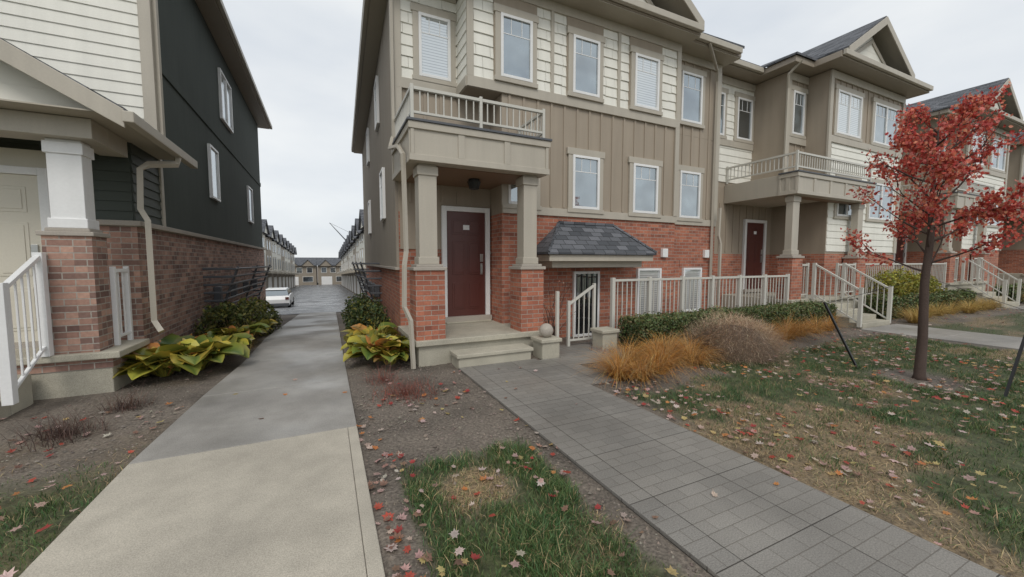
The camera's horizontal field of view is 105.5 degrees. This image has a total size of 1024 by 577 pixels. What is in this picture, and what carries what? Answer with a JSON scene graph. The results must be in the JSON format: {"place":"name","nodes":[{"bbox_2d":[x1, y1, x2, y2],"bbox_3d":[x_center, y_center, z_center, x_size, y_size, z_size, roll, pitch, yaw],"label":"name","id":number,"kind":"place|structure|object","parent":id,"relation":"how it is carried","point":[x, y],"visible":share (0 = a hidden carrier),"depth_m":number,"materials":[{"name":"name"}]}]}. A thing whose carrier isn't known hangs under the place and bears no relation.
{"place":"outdoors","nodes":[
{"label":"outdoors","id":0,"kind":"place"},
{"bbox_2d":[0,147,46,167],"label":"porch wall panel","id":1,"kind":"structure","parent":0,"point":[22,157],"depth_m":4.72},
{"bbox_2d":[0,60,90,109],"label":"porch gable","id":2,"kind":"structure","parent":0,"point":[16,84],"depth_m":4.12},
{"bbox_2d":[0,98,174,160],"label":"porch soffit","id":3,"kind":"structure","parent":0,"point":[128,133],"depth_m":4.32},
{"bbox_2d":[19,312,384,576],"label":"concrete path","id":4,"kind":"structure","parent":0,"point":[219,479],"depth_m":2.59,"materials":[{"name":"concrete"}]},
{"bbox_2d":[0,266,1023,576],"bbox_3d":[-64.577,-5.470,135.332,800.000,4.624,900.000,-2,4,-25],"label":"ground","id":5,"kind":"structure","parent":0,"point":[410,442],"depth_m":3.33,"materials":[{"name":"soil"}]},
{"bbox_2d":[1,402,125,454],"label":"withered perennial","id":6,"kind":"object","parent":5,"relation":"on","point":[65,431],"visible":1,"depth_m":3.45,"materials":[{"name":"brown plant"}]},
{"bbox_2d":[0,338,149,419],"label":"porch slab","id":7,"kind":"structure","parent":5,"relation":"on","point":[32,387],"depth_m":4.47,"materials":[{"name":"concrete"}]},
{"bbox_2d":[0,165,50,230],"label":"door frame","id":8,"kind":"object","parent":7,"relation":"on","point":[43,190],"visible":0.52,"depth_m":4.75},
{"bbox_2d":[0,173,41,342],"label":"door leaf","id":9,"kind":"object","parent":8,"relation":"in","point":[20,222],"visible":0.69,"depth_m":4.72,"materials":[{"name":"wood"}]},
{"bbox_2d":[31,244,38,251],"bbox_3d":[-5.850,-0.339,4.774,0.060,0.400,0.060,-2,4,-25],"label":"door hardware","id":10,"kind":"object","parent":9,"relation":"attached to","point":[34,248],"depth_m":4.77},
{"bbox_2d":[14,341,38,348],"bbox_3d":[-6.171,0.715,4.682,1.080,0.090,0.140,-2,4,-25],"label":"door sill","id":11,"kind":"structure","parent":7,"relation":"on","point":[24,345],"depth_m":4.74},
{"bbox_2d":[0,252,133,405],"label":"porch railing","id":12,"kind":"object","parent":7,"relation":"on","point":[10,382],"visible":1,"depth_m":4.12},
{"bbox_2d":[17,352,131,374],"bbox_3d":[-6.574,0.903,4.204,3.690,0.116,0.860,-2,4,-25],"label":"porch base brick","id":13,"kind":"object","parent":7,"relation":"attached to","point":[71,366],"visible":0.4,"depth_m":4.47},
{"bbox_2d":[41,235,113,354],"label":"porch piers","id":14,"kind":"structure","parent":7,"relation":"on","point":[79,291],"depth_m":4.46,"materials":[{"name":"brick"}]},
{"bbox_2d":[35,227,110,237],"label":"pier caps","id":15,"kind":"object","parent":14,"relation":"on","point":[71,232],"visible":0.92,"depth_m":4.39,"materials":[{"name":"stone"}]},
{"bbox_2d":[41,138,99,229],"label":"white porch columns","id":16,"kind":"structure","parent":15,"relation":"on","point":[70,182],"depth_m":4.41,"materials":[{"name":"paint"}]},
{"bbox_2d":[0,39,127,157],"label":"porch fascia","id":17,"kind":"structure","parent":16,"relation":"on","point":[99,139],"depth_m":4.15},
{"bbox_2d":[87,379,175,416],"bbox_3d":[-4.076,1.141,4.144,0.705,0.253,0.680,1,4,14],"label":"withered perennial","id":18,"kind":"object","parent":5,"relation":"on","point":[130,404],"visible":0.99,"depth_m":4.12,"materials":[{"name":"brown plant"}]},
{"bbox_2d":[99,225,265,342],"bbox_3d":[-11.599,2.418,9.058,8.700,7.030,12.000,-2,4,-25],"label":"brick walls","id":19,"kind":"structure","parent":5,"relation":"on","point":[181,261],"depth_m":6.51,"materials":[{"name":"brick"}]},
{"bbox_2d":[96,219,265,249],"bbox_3d":[-11.563,-1.123,8.809,8.760,0.070,12.080,-2,4,-25],"label":"wall ledge","id":20,"kind":"object","parent":19,"relation":"on","point":[140,224],"depth_m":6.14,"materials":[{"name":"stone"}]},
{"bbox_2d":[0,137,162,225],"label":"wall siding","id":21,"kind":"object","parent":20,"relation":"on","point":[115,186],"visible":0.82,"depth_m":5.21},
{"bbox_2d":[137,0,165,225],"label":"corner boards","id":22,"kind":"object","parent":20,"relation":"on","point":[147,56],"visible":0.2,"depth_m":5.96,"materials":[{"name":"paint"}]},
{"bbox_2d":[158,0,262,247],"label":"stucco walls","id":23,"kind":"structure","parent":20,"relation":"on","point":[192,59],"depth_m":8.42,"materials":[{"name":"paint"}]},
{"bbox_2d":[0,0,143,119],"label":"siding cream","id":24,"kind":"object","parent":23,"relation":"attached to","point":[94,45],"visible":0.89,"depth_m":5.67,"materials":[{"name":"wood"}]},
{"bbox_2d":[137,0,181,332],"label":"downspouts","id":25,"kind":"object","parent":23,"relation":"attached to","point":[140,193],"visible":0.92,"depth_m":5.29,"materials":[{"name":"paint"}]},
{"bbox_2d":[161,64,260,186],"bbox_3d":[-7.925,-3.889,10.991,0.025,0.150,10.900,-2,4,-25],"label":"stucco band","id":26,"kind":"object","parent":23,"relation":"attached to","point":[170,79],"visible":0.9,"depth_m":8.31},
{"bbox_2d":[207,67,253,223],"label":"window frames","id":27,"kind":"structure","parent":23,"relation":"attached to","point":[209,145],"depth_m":9.90,"materials":[{"name":"white plastic"}]},
{"bbox_2d":[211,74,231,198],"bbox_3d":[-7.406,-3.865,9.908,0.030,3.350,2.600,-2,4,-25],"label":"glazing blind","id":28,"kind":"object","parent":27,"relation":"in","point":[214,173],"visible":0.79,"depth_m":10.09,"materials":[{"name":"white fabric"}]},
{"bbox_2d":[249,189,252,220],"bbox_3d":[-9.064,-2.882,13.459,0.030,1.100,0.700,-2,4,-25],"label":"glazing glass","id":29,"kind":"object","parent":27,"relation":"attached to","point":[250,199],"visible":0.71,"depth_m":13.56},
{"bbox_2d":[195,0,269,128],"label":"eaves","id":30,"kind":"object","parent":23,"relation":"on","point":[213,17],"visible":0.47,"depth_m":10.38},
{"bbox_2d":[0,38,127,110],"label":"roof shingles","id":31,"kind":"object","parent":30,"relation":"on","point":[70,77],"visible":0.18,"depth_m":4.05,"materials":[{"name":"concrete"}]},
{"bbox_2d":[122,0,271,168],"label":"gutters","id":32,"kind":"object","parent":30,"relation":"attached to","point":[136,122],"visible":1,"depth_m":5.55,"materials":[{"name":"paint"}]},
{"bbox_2d":[112,333,254,379],"bbox_3d":[-4.730,0.922,5.557,1.734,0.457,1.912,-2,4,-25],"label":"hosta plant","id":33,"kind":"object","parent":5,"relation":"on","point":[171,353],"visible":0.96,"depth_m":5.20,"materials":[{"name":"green plant"}]},
{"bbox_2d":[202,264,271,320],"bbox_3d":[-7.410,0.326,10.919,0.584,1.967,6.045,-2,4,-25],"label":"gas meter rack","id":34,"kind":"object","parent":5,"relation":"on","point":[218,292],"visible":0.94,"depth_m":9.16,"materials":[{"name":"grey metal"}]},
{"bbox_2d":[202,322,271,349],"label":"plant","id":35,"kind":"object","parent":5,"relation":"on","point":[250,347],"visible":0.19,"depth_m":6.90,"materials":[{"name":"brown plant"}]},
{"bbox_2d":[192,296,282,336],"bbox_3d":[-5.920,0.662,8.666,1.116,0.995,3.193,-2,4,-22],"label":"shrub","id":36,"kind":"object","parent":5,"relation":"on","point":[238,314],"visible":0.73,"depth_m":7.77,"materials":[{"name":"green plant"}]},
{"bbox_2d":[205,318,277,337],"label":"hosta plant","id":37,"kind":"object","parent":5,"relation":"on","point":[263,327],"visible":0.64,"depth_m":7.18,"materials":[{"name":"green plant"}]},
{"bbox_2d":[262,219,276,288],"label":"distant rowhouse","id":38,"kind":"structure","parent":5,"relation":"on","point":[265,229],"depth_m":45.86,"materials":[{"name":"beige paint"}]},
{"bbox_2d":[265,225,281,287],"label":"distant rowhouse","id":39,"kind":"structure","parent":5,"relation":"on","point":[268,246],"depth_m":49.93,"materials":[{"name":"beige paint"}]},
{"bbox_2d":[268,277,271,287],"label":"garage door","id":40,"kind":"structure","parent":39,"relation":"in","point":[269,278],"depth_m":49.92,"materials":[{"name":"white plastic"}]},
{"bbox_2d":[271,230,285,287],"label":"distant rowhouse","id":41,"kind":"structure","parent":5,"relation":"on","point":[274,258],"depth_m":55.35,"materials":[{"name":"beige paint"}]},
{"bbox_2d":[276,234,288,287],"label":"distant rowhouse","id":42,"kind":"structure","parent":5,"relation":"on","point":[279,267],"depth_m":60.77,"materials":[{"name":"beige paint"}]},
{"bbox_2d":[281,238,291,286],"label":"distant rowhouse","id":43,"kind":"structure","parent":5,"relation":"on","point":[283,262],"depth_m":66.14,"materials":[{"name":"beige paint"}]},
{"bbox_2d":[284,241,294,287],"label":"distant rowhouse","id":44,"kind":"structure","parent":5,"relation":"on","point":[286,263],"depth_m":71.91,"materials":[{"name":"beige paint"}]},
{"bbox_2d":[287,243,296,288],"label":"distant rowhouse","id":45,"kind":"structure","parent":5,"relation":"on","point":[289,266],"depth_m":77.00,"materials":[{"name":"beige paint"}]},
{"bbox_2d":[290,245,298,287],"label":"distant rowhouse","id":46,"kind":"structure","parent":5,"relation":"on","point":[291,265],"depth_m":81.96,"materials":[{"name":"beige paint"}]},
{"bbox_2d":[292,247,299,286],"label":"distant rowhouse","id":47,"kind":"structure","parent":5,"relation":"on","point":[295,253],"depth_m":87.74,"materials":[{"name":"beige paint"}]},
{"bbox_2d":[295,266,316,284],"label":"walls","id":48,"kind":"structure","parent":5,"relation":"on","point":[305,273],"depth_m":102.75,"materials":[{"name":"beige paint"}]},
{"bbox_2d":[296,267,313,281],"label":"window frames","id":49,"kind":"structure","parent":48,"relation":"attached to","point":[306,271],"depth_m":102.56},
{"bbox_2d":[297,268,312,281],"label":"windows","id":50,"kind":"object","parent":49,"relation":"attached to","point":[307,279],"visible":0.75,"depth_m":102.74,"materials":[{"name":"grey glass"}]},
{"bbox_2d":[294,257,316,265],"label":"roof","id":51,"kind":"structure","parent":48,"relation":"on","point":[300,261],"depth_m":104.68,"materials":[{"name":"concrete"}]},
{"bbox_2d":[267,284,361,314],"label":"asphalt lane","id":52,"kind":"structure","parent":5,"relation":"on","point":[317,298],"depth_m":38.06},
{"bbox_2d":[266,287,293,306],"bbox_3d":[-17.598,0.672,29.344,1.800,1.474,4.575,-2,4,-25],"label":"parked car","id":53,"kind":"object","parent":52,"relation":"on","point":[282,296],"visible":0.69,"depth_m":27.66,"materials":[{"name":"white metal"}]},
{"bbox_2d":[318,266,341,284],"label":"walls","id":54,"kind":"structure","parent":5,"relation":"on","point":[328,273],"depth_m":104.95,"materials":[{"name":"beige paint"}]},
{"bbox_2d":[321,276,331,284],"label":"garage door","id":55,"kind":"structure","parent":54,"relation":"attached to","point":[326,280],"depth_m":104.77,"materials":[{"name":"white plastic"}]},
{"bbox_2d":[317,258,340,265],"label":"roof","id":56,"kind":"structure","parent":54,"relation":"on","point":[332,261],"depth_m":106.91,"materials":[{"name":"concrete"}]},
{"bbox_2d":[320,260,340,265],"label":"gable","id":57,"kind":"structure","parent":56,"relation":"attached to","point":[325,263],"depth_m":104.03,"materials":[{"name":"beige paint"}]},
{"bbox_2d":[337,250,343,285],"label":"distant rowhouse","id":58,"kind":"structure","parent":5,"relation":"on","point":[342,266],"depth_m":88.59,"materials":[{"name":"beige paint"}]},
{"bbox_2d":[338,249,344,286],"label":"distant rowhouse","id":59,"kind":"structure","parent":5,"relation":"on","point":[343,268],"depth_m":82.45,"materials":[{"name":"beige paint"}]},
{"bbox_2d":[339,247,345,287],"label":"distant rowhouse","id":60,"kind":"structure","parent":5,"relation":"on","point":[344,267],"depth_m":77.23,"materials":[{"name":"beige paint"}]},
{"bbox_2d":[340,244,347,288],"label":"distant rowhouse","id":61,"kind":"structure","parent":5,"relation":"on","point":[345,265],"depth_m":71.88,"materials":[{"name":"beige paint"}]},
{"bbox_2d":[341,242,348,288],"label":"distant rowhouse","id":62,"kind":"structure","parent":5,"relation":"on","point":[344,250],"depth_m":66.54,"materials":[{"name":"beige paint"}]},
{"bbox_2d":[342,239,351,290],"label":"distant rowhouse","id":63,"kind":"structure","parent":5,"relation":"on","point":[349,259],"depth_m":61.03,"materials":[{"name":"beige paint"}]},
{"bbox_2d":[343,235,353,291],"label":"distant rowhouse","id":64,"kind":"structure","parent":5,"relation":"on","point":[351,258],"depth_m":55.72,"materials":[{"name":"beige paint"}]},
{"bbox_2d":[345,231,356,293],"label":"distant rowhouse","id":65,"kind":"structure","parent":5,"relation":"on","point":[354,261],"depth_m":50.19,"materials":[{"name":"beige paint"}]},
{"bbox_2d":[347,225,360,293],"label":"distant rowhouse","id":66,"kind":"structure","parent":5,"relation":"on","point":[355,238],"depth_m":44.76,"materials":[{"name":"beige paint"}]},
{"bbox_2d":[350,218,364,296],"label":"distant rowhouse","id":67,"kind":"structure","parent":5,"relation":"on","point":[359,233],"depth_m":39.49,"materials":[{"name":"beige paint"}]},
{"bbox_2d":[353,209,365,273],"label":"distant rowhouse","id":68,"kind":"structure","parent":5,"relation":"on","point":[361,220],"depth_m":34.21,"materials":[{"name":"beige paint"}]},
{"bbox_2d":[340,293,390,328],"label":"dark shrub","id":69,"kind":"object","parent":5,"relation":"on","point":[357,309],"visible":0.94,"depth_m":7.87,"materials":[{"name":"green plant"}]},
{"bbox_2d":[351,262,381,302],"bbox_3d":[-4.597,0.147,12.251,0.584,1.990,4.045,-2,4,-25],"label":"gas meter rack","id":70,"kind":"object","parent":5,"relation":"on","point":[370,287],"visible":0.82,"depth_m":10.99,"materials":[{"name":"grey metal"}]},
{"bbox_2d":[335,316,403,336],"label":"withered perennial","id":71,"kind":"object","parent":5,"relation":"on","point":[374,329],"visible":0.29,"depth_m":6.90,"materials":[{"name":"brown plant"}]},
{"bbox_2d":[340,319,399,340],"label":"hosta plant","id":72,"kind":"object","parent":5,"relation":"on","point":[355,330],"visible":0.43,"depth_m":7.30,"materials":[{"name":"yellow plant"}]},
{"bbox_2d":[340,330,409,364],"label":"hosta plant","id":73,"kind":"object","parent":5,"relation":"on","point":[378,347],"visible":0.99,"depth_m":5.77,"materials":[{"name":"green plant"}]},
{"bbox_2d":[360,361,412,385],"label":"withered perennial","id":74,"kind":"object","parent":5,"relation":"on","point":[382,378],"visible":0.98,"depth_m":5.07,"materials":[{"name":"brown plant"}]},
{"bbox_2d":[364,372,444,405],"bbox_3d":[-1.236,1.118,4.505,0.992,0.250,1.098,-2,4,-25],"label":"withered perennial","id":75,"kind":"object","parent":5,"relation":"on","point":[404,393],"visible":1,"depth_m":4.53,"materials":[{"name":"red plant"}]},
{"bbox_2d":[0,356,966,576],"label":"soil clods","id":76,"kind":"object","parent":5,"relation":"on","point":[391,558],"visible":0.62,"depth_m":3.63,"materials":[{"name":"brown soil"}]},
{"bbox_2d":[0,307,1023,576],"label":"fallen leaves","id":77,"kind":"object","parent":5,"relation":"on","point":[398,535],"visible":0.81,"depth_m":3.15,"materials":[{"name":"red plant"}]},
{"bbox_2d":[531,323,561,359],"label":"gate pier with ball","id":78,"kind":"structure","parent":5,"relation":"on","point":[546,343],"depth_m":6.21,"materials":[{"name":"concrete"}]},
{"bbox_2d":[351,0,744,368],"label":"brick townhouse","id":79,"kind":"structure","parent":5,"relation":"on","point":[518,156],"depth_m":7.58,"materials":[{"name":"red brick"}]},
{"bbox_2d":[447,211,484,316],"bbox_3d":[-0.887,-0.469,7.535,0.780,2.000,0.046,-2,4,-25],"label":"door leaf","id":80,"kind":"structure","parent":79,"relation":"in","point":[465,283],"depth_m":7.52,"materials":[{"name":"wood"}]},
{"bbox_2d":[366,11,702,336],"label":"window frames","id":81,"kind":"structure","parent":79,"relation":"in","point":[376,101],"depth_m":8.23,"materials":[{"name":"white plastic"}]},
{"bbox_2d":[543,279,585,335],"bbox_3d":[0.795,0.429,7.442,1.379,1.227,0.692,-2,5,-31],"label":"bare shrub","id":82,"kind":"object","parent":5,"relation":"on","point":[553,326],"visible":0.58,"depth_m":7.54,"materials":[{"name":"brown plant"}]},
{"bbox_2d":[566,327,732,389],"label":"ornamental grass","id":83,"kind":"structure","parent":5,"relation":"on","point":[660,358],"depth_m":5.54,"materials":[{"name":"orange plant"}]},
{"bbox_2d":[617,299,837,349],"bbox_3d":[4.844,0.690,8.203,6.176,0.721,0.708,-2,4,-25],"label":"boxwood hedge","id":84,"kind":"object","parent":5,"relation":"on","point":[640,325],"visible":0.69,"depth_m":7.44,"materials":[{"name":"green plant"}]},
{"bbox_2d":[458,342,1003,576],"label":"paver walkway","id":85,"kind":"structure","parent":5,"relation":"on","point":[750,519],"depth_m":2.58,"materials":[{"name":"concrete"}]},
{"bbox_2d":[555,283,595,346],"bbox_3d":[1.071,0.500,6.934,0.253,1.150,1.163,4,6,44],"label":"stair handrail","id":86,"kind":"object","parent":85,"relation":"on","point":[593,288],"visible":0.91,"depth_m":7.09,"materials":[{"name":"beige metal"}]},
{"bbox_2d":[590,326,619,349],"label":"garden pier","id":87,"kind":"structure","parent":85,"relation":"on","point":[602,334],"depth_m":6.85,"materials":[{"name":"concrete"}]},
{"bbox_2d":[675,308,797,366],"bbox_3d":[3.798,0.947,6.572,2.269,1.310,1.972,-2,4,-25],"label":"dry perennial mound","id":88,"kind":"object","parent":5,"relation":"on","point":[750,345],"visible":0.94,"depth_m":6.12,"materials":[{"name":"brown plant"}]},
{"bbox_2d":[713,16,933,327],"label":"row townhouse","id":89,"kind":"structure","parent":5,"relation":"on","point":[800,132],"depth_m":10.98,"materials":[{"name":"wood"}]},
{"bbox_2d":[610,274,789,331],"bbox_3d":[4.376,0.280,8.530,5.560,1.130,0.070,-2,4,-25],"label":"picket fence","id":90,"kind":"object","parent":89,"relation":"attached to","point":[738,288],"visible":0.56,"depth_m":8.31,"materials":[{"name":"beige metal"}]},
{"bbox_2d":[745,222,763,288],"bbox_3d":[7.366,-0.988,11.868,0.850,2.000,0.046,-2,4,-25],"label":"door leaf","id":91,"kind":"structure","parent":89,"relation":"in","point":[754,246],"depth_m":11.86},
{"bbox_2d":[720,89,898,220],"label":"window frames","id":92,"kind":"structure","parent":89,"relation":"in","point":[842,91],"depth_m":11.14,"materials":[{"name":"white plastic"}]},
{"bbox_2d":[864,262,946,294],"bbox_3d":[12.666,-0.323,12.475,5.660,1.030,0.060,-2,4,-25],"label":"picket fence","id":93,"kind":"object","parent":89,"relation":"attached to","point":[944,269],"visible":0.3,"depth_m":12.40,"materials":[{"name":"beige metal"}]},
{"bbox_2d":[823,279,917,368],"bbox_3d":[5.062,0.524,5.519,1.044,1.410,0.154,3,5,41],"label":"tree stake","id":94,"kind":"object","parent":5,"relation":"on","point":[838,331],"visible":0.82,"depth_m":5.71,"materials":[{"name":"black metal"}]},
{"bbox_2d":[863,266,947,300],"bbox_3d":[12.191,-0.078,12.248,3.904,1.279,1.480,-2,4,-25],"label":"yellow green shrub","id":95,"kind":"object","parent":5,"relation":"on","point":[899,278],"visible":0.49,"depth_m":11.68,"materials":[{"name":"green plant"}]},
{"bbox_2d":[863,289,976,319],"bbox_3d":[12.548,0.429,11.847,6.159,0.758,0.663,-2,4,-25],"label":"boxwood hedge","id":96,"kind":"object","parent":5,"relation":"on","point":[944,297],"visible":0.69,"depth_m":11.01,"materials":[{"name":"green plant"}]},
{"bbox_2d":[840,81,1023,380],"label":"red maple tree","id":97,"kind":"object","parent":5,"relation":"on","point":[932,143],"visible":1,"depth_m":4.90,"materials":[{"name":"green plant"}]},
{"bbox_2d":[880,296,1014,324],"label":"ornamental grass","id":98,"kind":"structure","parent":5,"relation":"on","point":[968,307],"depth_m":11.49,"materials":[{"name":"yellow plant"}]},
{"bbox_2d":[893,78,1023,307],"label":"row townhouse","id":99,"kind":"structure","parent":5,"relation":"on","point":[978,274],"depth_m":14.97,"materials":[{"name":"wood"}]},
{"bbox_2d":[895,228,904,269],"bbox_3d":[15.760,-1.462,15.849,0.850,2.000,0.046,-2,4,-25],"label":"door leaf","id":100,"kind":"structure","parent":99,"relation":"in","point":[899,253],"depth_m":15.84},
{"bbox_2d":[938,133,1006,225],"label":"window frames","id":101,"kind":"structure","parent":99,"relation":"in","point":[946,133],"depth_m":15.68,"materials":[{"name":"white plastic"}]},
{"bbox_2d":[930,278,1023,397],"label":"tree stake","id":102,"kind":"object","parent":5,"relation":"on","point":[1014,369],"visible":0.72,"depth_m":4.40,"materials":[{"name":"black metal"}]},
{"bbox_2d":[992,282,1023,302],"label":"boxwood hedge","id":103,"kind":"object","parent":5,"relation":"on","point":[1010,291],"visible":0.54,"depth_m":14.73,"materials":[{"name":"green plant"}]},
{"bbox_2d":[996,132,1023,284],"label":"row townhouse","id":104,"kind":"structure","parent":5,"relation":"on","point":[1011,260],"depth_m":18.97,"materials":[{"name":"red brick"}]},
{"bbox_2d":[0,311,1023,576],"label":"lawn grass","id":105,"kind":"structure","parent":0,"point":[520,521],"depth_m":2.79,"materials":[{"name":"plant"}]},
{"bbox_2d":[222,0,1023,257],"label":"sky","id":106,"kind":"structure","parent":0,"point":[301,56],"materials":[{"name":"white"}]},
{"bbox_2d":[739,309,858,348],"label":"ornamental grass","id":107,"kind":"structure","parent":0,"point":[790,331],"depth_m":7.93,"materials":[{"name":"orange plant"}]},
{"bbox_2d":[861,324,1023,350],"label":"concrete sidewalk","id":108,"kind":"structure","parent":0,"point":[985,339],"depth_m":7.93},
{"bbox_2d":[1007,306,1023,309],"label":"concrete sidewalk","id":109,"kind":"structure","parent":0,"point":[1018,307],"depth_m":12.74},
{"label":"window","id":110,"kind":"object","parent":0,"visible":0},
{"bbox_2d":[321,268,341,280],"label":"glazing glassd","id":111,"kind":"object","parent":110,"relation":"attached to","point":[323,270],"visible":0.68,"depth_m":105.33,"materials":[{"name":"grey glass"}]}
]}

